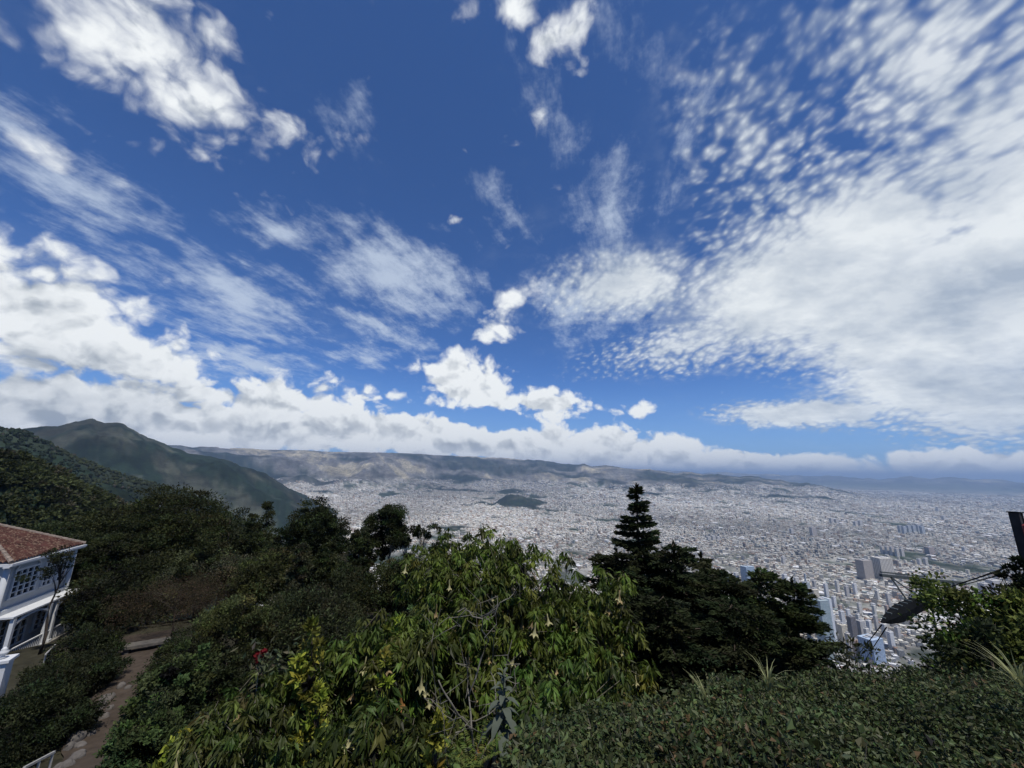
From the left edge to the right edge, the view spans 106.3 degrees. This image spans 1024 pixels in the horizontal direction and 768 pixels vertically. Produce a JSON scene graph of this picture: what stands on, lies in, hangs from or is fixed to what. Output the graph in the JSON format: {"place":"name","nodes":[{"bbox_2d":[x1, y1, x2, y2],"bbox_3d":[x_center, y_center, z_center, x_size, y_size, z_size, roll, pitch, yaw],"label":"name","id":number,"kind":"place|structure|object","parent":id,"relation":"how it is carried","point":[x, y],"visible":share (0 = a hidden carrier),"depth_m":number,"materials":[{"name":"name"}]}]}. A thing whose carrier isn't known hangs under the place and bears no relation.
{"place":"outdoors","nodes":[
{"label":"outdoors","id":0,"kind":"place"},
{"bbox_2d":[61,628,177,767],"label":"path","id":1,"kind":"structure","parent":0,"point":[141,656],"depth_m":19.62,"materials":[{"name":"soil"}]},
{"bbox_2d":[119,637,170,654],"bbox_3d":[-24.794,17.741,25.965,2.600,0.500,0.800,9,-15,-31],"label":"stone bench","id":2,"kind":"object","parent":1,"relation":"on","point":[141,644],"visible":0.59,"depth_m":25.82,"materials":[{"name":"stone"}]},
{"bbox_2d":[0,418,1023,767],"bbox_3d":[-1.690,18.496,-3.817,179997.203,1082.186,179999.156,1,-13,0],"label":"terrain","id":3,"kind":"structure","parent":0,"point":[252,480],"depth_m":6193.64,"materials":[{"name":"plant"}]},
{"bbox_2d":[0,647,19,704],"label":"gate pillar","id":4,"kind":"structure","parent":3,"relation":"on","point":[6,663],"depth_m":18.37,"materials":[{"name":"paint"}]},
{"bbox_2d":[23,751,55,767],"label":"handrail","id":5,"kind":"object","parent":3,"relation":"on","point":[38,761],"visible":1,"depth_m":13.12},
{"bbox_2d":[0,523,86,651],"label":"colonial house","id":6,"kind":"structure","parent":3,"relation":"on","point":[24,607],"depth_m":29.83,"materials":[{"name":"paint"}]},
{"bbox_2d":[0,613,29,650],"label":"window","id":7,"kind":"structure","parent":6,"relation":"in","point":[19,630],"depth_m":28.81,"materials":[{"name":"black glass"}]},
{"bbox_2d":[5,560,41,600],"bbox_3d":[-36.991,14.730,29.208,0.137,2.505,2.600,6,-14,-20],"label":"window","id":8,"kind":"structure","parent":6,"relation":"in","point":[17,588],"depth_m":29.05,"materials":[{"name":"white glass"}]},
{"bbox_2d":[29,602,58,632],"bbox_3d":[-38.222,18.554,31.603,0.137,2.505,2.700,6,-14,-20],"label":"window","id":9,"kind":"structure","parent":6,"relation":"in","point":[38,619],"depth_m":30.81,"materials":[{"name":"black glass"}]},
{"bbox_2d":[38,561,53,588],"bbox_3d":[-37.818,15.434,31.305,0.120,1.940,1.250,6,-14,-20],"label":"window","id":10,"kind":"structure","parent":6,"relation":"in","point":[45,582],"depth_m":31.16,"materials":[{"name":"white glass"}]},
{"bbox_2d":[14,544,87,654],"bbox_3d":[-32.417,14.752,26.469,3.054,7.073,3.006,7,-14,-24],"label":"broadleaf tree","id":11,"kind":"object","parent":3,"relation":"on","point":[58,560],"visible":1,"depth_m":26.75,"materials":[{"name":"green plant"}]},
{"bbox_2d":[12,659,93,721],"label":"garden shrub","id":12,"kind":"object","parent":3,"relation":"on","point":[58,667],"visible":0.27,"depth_m":17.92,"materials":[{"name":"green plant"}]},
{"bbox_2d":[0,672,115,767],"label":"garden shrub","id":13,"kind":"object","parent":3,"relation":"on","point":[26,739],"visible":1,"depth_m":15.12,"materials":[{"name":"green plant"}]},
{"bbox_2d":[10,647,134,694],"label":"garden shrub","id":14,"kind":"object","parent":3,"relation":"on","point":[108,667],"visible":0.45,"depth_m":20.13,"materials":[{"name":"green plant"}]},
{"bbox_2d":[42,697,107,742],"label":"garden shrub","id":15,"kind":"object","parent":3,"relation":"on","point":[91,722],"visible":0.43,"depth_m":16.12,"materials":[{"name":"green plant"}]},
{"bbox_2d":[66,729,87,744],"bbox_3d":[-17.827,14.438,15.726,0.530,0.411,0.781,1,-13,-1],"label":"edging stone","id":16,"kind":"object","parent":3,"relation":"on","point":[78,735],"visible":0.7,"depth_m":15.61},
{"bbox_2d":[68,749,86,759],"bbox_3d":[-16.313,13.937,14.398,0.406,0.323,0.535,-7,-15,30],"label":"edging stone","id":17,"kind":"object","parent":3,"relation":"on","point":[79,754],"visible":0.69,"depth_m":14.37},
{"bbox_2d":[39,622,130,662],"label":"garden shrub","id":18,"kind":"object","parent":3,"relation":"on","point":[92,638],"visible":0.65,"depth_m":24.03,"materials":[{"name":"green plant"}]},
{"bbox_2d":[64,529,136,636],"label":"broadleaf tree","id":19,"kind":"object","parent":3,"relation":"on","point":[102,541],"visible":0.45,"depth_m":36.54,"materials":[{"name":"green plant"}]},
{"bbox_2d":[0,448,205,639],"bbox_3d":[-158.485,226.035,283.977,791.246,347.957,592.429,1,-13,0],"label":"hill woods","id":20,"kind":"object","parent":3,"relation":"on","point":[73,494],"visible":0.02,"depth_m":186.26,"materials":[{"name":"green plant"}]},
{"bbox_2d":[27,509,192,628],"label":"broadleaf tree","id":21,"kind":"object","parent":3,"relation":"on","point":[142,538],"visible":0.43,"depth_m":40.26,"materials":[{"name":"green plant"}]},
{"bbox_2d":[60,569,162,633],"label":"shrub","id":22,"kind":"object","parent":3,"relation":"on","point":[82,606],"visible":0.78,"depth_m":28.82,"materials":[{"name":"green plant"}]},
{"bbox_2d":[52,549,192,631],"bbox_3d":[-34.606,19.059,35.793,12.167,6.928,11.749,1,-13,0],"label":"broadleaf tree","id":23,"kind":"object","parent":3,"relation":"on","point":[137,567],"visible":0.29,"depth_m":34.88,"materials":[{"name":"green plant"}]},
{"bbox_2d":[0,426,246,610],"bbox_3d":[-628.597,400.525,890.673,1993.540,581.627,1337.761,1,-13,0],"label":"hill woods","id":24,"kind":"object","parent":3,"relation":"on","point":[115,477],"visible":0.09,"depth_m":854.26,"materials":[{"name":"plant"}]},
{"bbox_2d":[92,685,192,767],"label":"leaved bush","id":25,"kind":"object","parent":3,"relation":"on","point":[144,739],"visible":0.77,"depth_m":7.36,"materials":[{"name":"green plant"}]},
{"bbox_2d":[59,482,243,624],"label":"broadleaf tree","id":26,"kind":"object","parent":3,"relation":"on","point":[188,521],"visible":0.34,"depth_m":45.10,"materials":[{"name":"green plant"}]},
{"bbox_2d":[106,640,221,767],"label":"round leaved bush","id":27,"kind":"object","parent":3,"relation":"on","point":[177,676],"visible":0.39,"depth_m":9.83,"materials":[{"name":"green plant"}]},
{"bbox_2d":[145,728,192,767],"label":"yellow leaved shrub","id":28,"kind":"object","parent":3,"relation":"on","point":[162,761],"visible":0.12,"depth_m":4.63,"materials":[{"name":"green plant"}]},
{"bbox_2d":[95,568,247,635],"bbox_3d":[-24.991,16.216,28.486,8.910,4.489,8.377,1,-13,0],"label":"shrub","id":29,"kind":"object","parent":3,"relation":"on","point":[201,598],"visible":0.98,"depth_m":27.68,"materials":[{"name":"green plant"}]},
{"bbox_2d":[126,622,224,699],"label":"garden shrub","id":30,"kind":"object","parent":3,"relation":"on","point":[163,651],"visible":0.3,"depth_m":18.44,"materials":[{"name":"green plant"}]},
{"bbox_2d":[142,547,257,618],"bbox_3d":[-27.779,18.095,35.158,8.367,5.946,8.533,-8,-16,34],"label":"broadleaf tree","id":31,"kind":"object","parent":3,"relation":"on","point":[226,561],"visible":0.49,"depth_m":34.36,"materials":[{"name":"green plant"}]},
{"bbox_2d":[172,526,230,618],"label":"broadleaf tree","id":32,"kind":"object","parent":3,"relation":"on","point":[209,540],"visible":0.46,"depth_m":34.75,"materials":[{"name":"green plant"}]},
{"bbox_2d":[158,506,277,610],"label":"broadleaf tree","id":33,"kind":"object","parent":3,"relation":"on","point":[231,539],"visible":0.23,"depth_m":45.75,"materials":[{"name":"green plant"}]},
{"bbox_2d":[197,648,258,721],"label":"garden shrub","id":34,"kind":"object","parent":3,"relation":"on","point":[228,676],"visible":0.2,"depth_m":11.23,"materials":[{"name":"green plant"}]},
{"bbox_2d":[189,593,277,687],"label":"rounded bush","id":35,"kind":"object","parent":3,"relation":"on","point":[228,613],"visible":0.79,"depth_m":20.74,"materials":[{"name":"green plant"}]},
{"bbox_2d":[164,688,317,767],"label":"angel trumpet shrub","id":36,"kind":"object","parent":3,"relation":"on","point":[206,744],"visible":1,"depth_m":4.44,"materials":[{"name":"green plant"}]},
{"bbox_2d":[218,513,265,598],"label":"broadleaf tree","id":37,"kind":"object","parent":3,"relation":"on","point":[254,525],"visible":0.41,"depth_m":42.55,"materials":[{"name":"green plant"}]},
{"bbox_2d":[164,651,350,765],"bbox_3d":[-3.535,5.272,5.332,2.192,2.380,2.108,-11,-17,41],"label":"angel trumpet shrub","id":38,"kind":"object","parent":3,"relation":"on","point":[340,703],"visible":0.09,"depth_m":5.50,"materials":[{"name":"green plant"}]},
{"bbox_2d":[230,635,300,702],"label":"red flower plant","id":39,"kind":"object","parent":3,"relation":"on","point":[259,654],"visible":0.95,"depth_m":5.23,"materials":[{"name":"green plant"}]},
{"bbox_2d":[251,501,281,605],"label":"broadleaf tree","id":40,"kind":"object","parent":3,"relation":"on","point":[268,513],"visible":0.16,"depth_m":49.16,"materials":[{"name":"green plant"}]},
{"bbox_2d":[225,547,316,606],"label":"broadleaf tree","id":41,"kind":"object","parent":3,"relation":"on","point":[257,580],"visible":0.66,"depth_m":32.26,"materials":[{"name":"green plant"}]},
{"bbox_2d":[262,513,318,591],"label":"broadleaf tree","id":42,"kind":"object","parent":3,"relation":"on","point":[287,534],"visible":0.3,"depth_m":40.80,"materials":[{"name":"green plant"}]},
{"bbox_2d":[215,580,373,683],"bbox_3d":[-12.781,14.591,23.462,8.045,4.762,8.369,6,-14,-22],"label":"shrub","id":43,"kind":"object","parent":3,"relation":"on","point":[341,620],"visible":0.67,"depth_m":22.55,"materials":[{"name":"green plant"}]},
{"bbox_2d":[282,542,314,627],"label":"broadleaf tree","id":44,"kind":"object","parent":3,"relation":"on","point":[299,571],"visible":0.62,"depth_m":29.25,"materials":[{"name":"green plant"}]},
{"bbox_2d":[276,614,326,760],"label":"yellow leaved shrub","id":45,"kind":"object","parent":3,"relation":"on","point":[302,665],"visible":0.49,"depth_m":5.19,"materials":[{"name":"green plant"}]},
{"bbox_2d":[288,673,329,767],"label":"yellow leaved shrub","id":46,"kind":"object","parent":3,"relation":"on","point":[313,689],"visible":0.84,"depth_m":4.67,"materials":[{"name":"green plant"}]},
{"bbox_2d":[282,494,350,590],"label":"broadleaf tree","id":47,"kind":"object","parent":3,"relation":"on","point":[321,522],"visible":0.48,"depth_m":42.59,"materials":[{"name":"green plant"}]},
{"bbox_2d":[307,540,338,615],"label":"broadleaf tree","id":48,"kind":"object","parent":3,"relation":"on","point":[326,564],"visible":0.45,"depth_m":31.03,"materials":[{"name":"green plant"}]},
{"bbox_2d":[288,731,370,767],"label":"angel trumpet shrub","id":49,"kind":"object","parent":3,"relation":"on","point":[314,747],"visible":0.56,"depth_m":3.64,"materials":[{"name":"green plant"}]},
{"bbox_2d":[285,556,377,613],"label":"broadleaf tree","id":50,"kind":"object","parent":3,"relation":"on","point":[343,571],"visible":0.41,"depth_m":30.86,"materials":[{"name":"green plant"}]},
{"bbox_2d":[314,523,354,561],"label":"broadleaf tree","id":51,"kind":"object","parent":3,"relation":"on","point":[341,547],"visible":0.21,"depth_m":41.65,"materials":[{"name":"green plant"}]},
{"bbox_2d":[245,606,437,765],"bbox_3d":[-2.406,5.005,5.600,2.091,2.790,2.546,-10,-17,41],"label":"angel trumpet shrub","id":52,"kind":"object","parent":3,"relation":"on","point":[337,672],"visible":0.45,"depth_m":5.76,"materials":[{"name":"green plant"}]},
{"bbox_2d":[346,526,376,582],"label":"broadleaf tree","id":53,"kind":"object","parent":3,"relation":"on","point":[359,545],"visible":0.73,"depth_m":35.98,"materials":[{"name":"green plant"}]},
{"bbox_2d":[349,513,392,571],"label":"broadleaf tree","id":54,"kind":"object","parent":3,"relation":"on","point":[377,537],"visible":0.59,"depth_m":38.82,"materials":[{"name":"green plant"}]},
{"bbox_2d":[361,645,397,763],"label":"yellow leaved shrub","id":55,"kind":"object","parent":3,"relation":"on","point":[375,680],"visible":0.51,"depth_m":4.95,"materials":[{"name":"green plant"}]},
{"bbox_2d":[351,557,428,617],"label":"broadleaf tree","id":56,"kind":"object","parent":3,"relation":"on","point":[385,590],"visible":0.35,"depth_m":29.19,"materials":[{"name":"green plant"}]},
{"bbox_2d":[374,503,410,558],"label":"broadleaf tree","id":57,"kind":"object","parent":3,"relation":"on","point":[392,524],"visible":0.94,"depth_m":39.13,"materials":[{"name":"green plant"}]},
{"bbox_2d":[316,687,471,767],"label":"angel trumpet shrub","id":58,"kind":"object","parent":3,"relation":"on","point":[407,748],"visible":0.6,"depth_m":3.77,"materials":[{"name":"green plant"}]},
{"bbox_2d":[380,613,410,638],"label":"yellow leaved shrub","id":59,"kind":"object","parent":3,"relation":"on","point":[398,619],"visible":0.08,"depth_m":6.11,"materials":[{"name":"green plant"}]},
{"bbox_2d":[396,536,411,558],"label":"broadleaf tree","id":60,"kind":"object","parent":3,"relation":"on","point":[403,542],"visible":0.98,"depth_m":37.35,"materials":[{"name":"green plant"}]},
{"bbox_2d":[387,552,422,625],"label":"broadleaf tree","id":61,"kind":"object","parent":3,"relation":"on","point":[400,607],"visible":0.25,"depth_m":27.80,"materials":[{"name":"green plant"}]},
{"bbox_2d":[410,523,441,562],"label":"broadleaf tree","id":62,"kind":"object","parent":3,"relation":"on","point":[418,532],"visible":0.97,"depth_m":37.51,"materials":[{"name":"green plant"}]},
{"bbox_2d":[348,601,522,759],"bbox_3d":[-1.272,5.151,6.010,2.399,2.942,2.664,13,-17,-41],"label":"angel trumpet shrub","id":63,"kind":"object","parent":3,"relation":"on","point":[417,657],"visible":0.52,"depth_m":5.78,"materials":[{"name":"green plant"}]},
{"bbox_2d":[419,703,452,767],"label":"yellow leaved shrub","id":64,"kind":"object","parent":3,"relation":"on","point":[436,741],"visible":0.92,"depth_m":3.37,"materials":[{"name":"green plant"}]},
{"bbox_2d":[427,541,451,556],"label":"broadleaf tree","id":65,"kind":"object","parent":3,"relation":"on","point":[435,545],"visible":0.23,"depth_m":35.45,"materials":[{"name":"green plant"}]},
{"bbox_2d":[424,585,520,767],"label":"dead shrub","id":66,"kind":"object","parent":3,"relation":"on","point":[470,727],"visible":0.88,"depth_m":3.14,"materials":[{"name":"grey wood"}]},
{"bbox_2d":[440,719,505,767],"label":"fern","id":67,"kind":"object","parent":3,"relation":"on","point":[478,762],"visible":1,"depth_m":2.56,"materials":[{"name":"green plant"}]},
{"bbox_2d":[413,548,548,767],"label":"angel trumpet shrub","id":68,"kind":"object","parent":3,"relation":"on","point":[482,576],"visible":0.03,"depth_m":7.97,"materials":[{"name":"green plant"}]},
{"bbox_2d":[478,667,520,759],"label":"silver leaved plant","id":69,"kind":"object","parent":3,"relation":"on","point":[503,718],"visible":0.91,"depth_m":2.81,"materials":[{"name":"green plant"}]},
{"bbox_2d":[389,523,632,755],"bbox_3d":[-0.008,5.553,8.151,5.462,4.591,4.523,1,-13,0],"label":"angel trumpet shrub","id":70,"kind":"object","parent":3,"relation":"on","point":[522,634],"visible":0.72,"depth_m":7.55,"materials":[{"name":"green plant"}]},
{"bbox_2d":[473,655,635,763],"bbox_3d":[0.599,4.721,4.909,1.974,2.411,1.633,9,-15,-31],"label":"angel trumpet shrub","id":71,"kind":"object","parent":3,"relation":"on","point":[555,692],"visible":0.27,"depth_m":5.00,"materials":[{"name":"green plant"}]},
{"bbox_2d":[546,565,662,703],"bbox_3d":[1.745,5.685,7.537,2.207,3.951,1.790,1,-13,0],"label":"angel trumpet shrub","id":72,"kind":"object","parent":3,"relation":"on","point":[626,627],"visible":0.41,"depth_m":7.59,"materials":[{"name":"green plant"}]},
{"bbox_2d":[558,546,660,681],"bbox_3d":[3.172,7.785,11.113,4.539,5.836,4.532,1,-13,0],"label":"conifer tree","id":73,"kind":"object","parent":3,"relation":"on","point":[612,562],"visible":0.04,"depth_m":11.36,"materials":[{"name":"green plant"}]},
{"bbox_2d":[608,482,666,593],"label":"conifer tree","id":74,"kind":"object","parent":3,"relation":"on","point":[638,547],"visible":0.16,"depth_m":13.07,"materials":[{"name":"green plant"}]},
{"bbox_2d":[260,478,1023,682],"bbox_3d":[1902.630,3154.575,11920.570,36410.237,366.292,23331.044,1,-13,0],"label":"city blocks","id":75,"kind":"structure","parent":3,"relation":"on","point":[1002,541],"depth_m":4471.57,"materials":[{"name":"concrete"}]},
{"bbox_2d":[610,593,749,705],"bbox_3d":[3.821,7.483,9.120,5.069,4.662,5.007,1,-13,0],"label":"conifer tree","id":76,"kind":"object","parent":3,"relation":"on","point":[676,655],"visible":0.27,"depth_m":8.86,"materials":[{"name":"green plant"}]},
{"bbox_2d":[637,541,752,645],"bbox_3d":[5.138,8.303,11.732,6.060,6.728,6.184,1,-13,0],"label":"conifer tree","id":77,"kind":"object","parent":3,"relation":"on","point":[676,582],"visible":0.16,"depth_m":11.79,"materials":[{"name":"green plant"}]},
{"bbox_2d":[679,551,725,591],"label":"conifer tree","id":78,"kind":"object","parent":3,"relation":"on","point":[709,571],"visible":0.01,"depth_m":14.15,"materials":[{"name":"green plant"}]},
{"bbox_2d":[695,570,784,640],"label":"conifer tree","id":79,"kind":"object","parent":3,"relation":"on","point":[742,591],"visible":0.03,"depth_m":12.41,"materials":[{"name":"green plant"}]},
{"bbox_2d":[662,596,827,692],"bbox_3d":[5.798,8.047,9.482,6.141,5.146,5.930,1,-13,0],"label":"conifer tree","id":80,"kind":"object","parent":3,"relation":"on","point":[750,635],"visible":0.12,"depth_m":9.32,"materials":[{"name":"green plant"}]},
{"bbox_2d":[740,565,754,580],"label":"tower block","id":81,"kind":"structure","parent":3,"relation":"on","point":[744,569],"depth_m":1933.52,"materials":[{"name":"white"}]},
{"bbox_2d":[492,653,1023,767],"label":"clipped hedge","id":82,"kind":"object","parent":3,"relation":"on","point":[920,719],"visible":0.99,"depth_m":2.05,"materials":[{"name":"green plant"}]},
{"bbox_2d":[685,670,719,712],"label":"spiky grass","id":83,"kind":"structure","parent":82,"relation":"on","point":[700,686],"depth_m":2.38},
{"bbox_2d":[745,650,791,695],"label":"spiky grass","id":84,"kind":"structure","parent":82,"relation":"on","point":[769,682],"depth_m":2.65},
{"bbox_2d":[945,641,1023,690],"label":"spiky grass","id":85,"kind":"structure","parent":82,"relation":"on","point":[1019,680],"depth_m":2.29,"materials":[{"name":"plant"}]},
{"bbox_2d":[723,567,842,681],"bbox_3d":[8.848,10.712,12.989,6.967,8.415,6.889,1,-13,0],"label":"conifer tree","id":86,"kind":"object","parent":3,"relation":"on","point":[764,577],"visible":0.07,"depth_m":13.03,"materials":[{"name":"green plant"}]},
{"bbox_2d":[754,625,822,691],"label":"conifer tree","id":87,"kind":"object","parent":3,"relation":"on","point":[790,654],"visible":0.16,"depth_m":8.31,"materials":[{"name":"green plant"}]},
{"bbox_2d":[771,575,833,668],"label":"conifer tree","id":88,"kind":"object","parent":3,"relation":"on","point":[802,604],"visible":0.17,"depth_m":13.41,"materials":[{"name":"green plant"}]},
{"bbox_2d":[811,596,839,659],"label":"tower block","id":89,"kind":"structure","parent":3,"relation":"on","point":[824,603],"depth_m":1237.59,"materials":[{"name":"grey"}]},
{"bbox_2d":[837,622,847,650],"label":"tower block","id":90,"kind":"structure","parent":3,"relation":"on","point":[842,628],"depth_m":1287.87,"materials":[{"name":"beige"}]},
{"bbox_2d":[846,615,857,639],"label":"tower block","id":91,"kind":"structure","parent":3,"relation":"on","point":[852,625],"depth_m":1361.08,"materials":[{"name":"grey"}]},
{"bbox_2d":[819,631,889,676],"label":"loose bush","id":92,"kind":"object","parent":3,"relation":"on","point":[849,654],"visible":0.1,"depth_m":5.56,"materials":[{"name":"green plant"}]},
{"bbox_2d":[856,619,865,634],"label":"tower block","id":93,"kind":"structure","parent":3,"relation":"on","point":[861,625],"depth_m":1362.34,"materials":[{"name":"grey"}]},
{"bbox_2d":[855,558,874,579],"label":"tower block","id":94,"kind":"structure","parent":3,"relation":"on","point":[864,568],"depth_m":2172.08,"materials":[{"name":"beige"}]},
{"bbox_2d":[857,634,886,665],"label":"office block","id":95,"kind":"structure","parent":3,"relation":"on","point":[879,645],"depth_m":1186.28,"materials":[{"name":"blue"}]},
{"bbox_2d":[870,556,895,579],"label":"tower block","id":96,"kind":"structure","parent":3,"relation":"on","point":[882,563],"depth_m":2178.45,"materials":[{"name":"beige"}]},
{"bbox_2d":[886,630,895,650],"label":"apartment tower","id":97,"kind":"structure","parent":3,"relation":"on","point":[890,638],"depth_m":1289.43,"materials":[{"name":"white"}]},
{"bbox_2d":[896,654,968,681],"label":"loose shrub","id":98,"kind":"object","parent":3,"relation":"on","point":[953,662],"visible":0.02,"depth_m":5.24,"materials":[{"name":"green plant"}]},
{"bbox_2d":[856,568,1009,657],"bbox_3d":[29.372,19.401,28.321,4.838,19.759,53.314,-9,-16,36],"label":"cableway boom","id":99,"kind":"object","parent":3,"relation":"on","point":[891,615],"visible":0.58,"depth_m":21.38,"materials":[{"name":"paint"}]},
{"bbox_2d":[898,567,1023,674],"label":"dense bush","id":100,"kind":"object","parent":3,"relation":"on","point":[1007,611],"visible":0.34,"depth_m":5.92,"materials":[{"name":"green plant"}]},
{"bbox_2d":[916,616,1008,681],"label":"dense bush","id":101,"kind":"object","parent":3,"relation":"on","point":[984,629],"visible":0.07,"depth_m":5.07,"materials":[{"name":"green plant"}]},
{"bbox_2d":[991,554,1023,605],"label":"broadleaf tree","id":102,"kind":"object","parent":3,"relation":"on","point":[1018,576],"visible":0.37,"depth_m":7.43,"materials":[{"name":"green plant"}]},
{"bbox_2d":[1006,511,1023,558],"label":"steel post","id":103,"kind":"object","parent":3,"relation":"on","point":[1016,520],"visible":1,"depth_m":8.05,"materials":[{"name":"metal"}]},
{"bbox_2d":[0,0,1023,482],"label":"sky","id":104,"kind":"structure","parent":0,"point":[780,237],"materials":[{"name":"blue"}]},
{"bbox_2d":[578,688,619,716],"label":"leafy shrub","id":105,"kind":"object","parent":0,"point":[612,696],"visible":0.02,"depth_m":4.52,"materials":[{"name":"green plant"}]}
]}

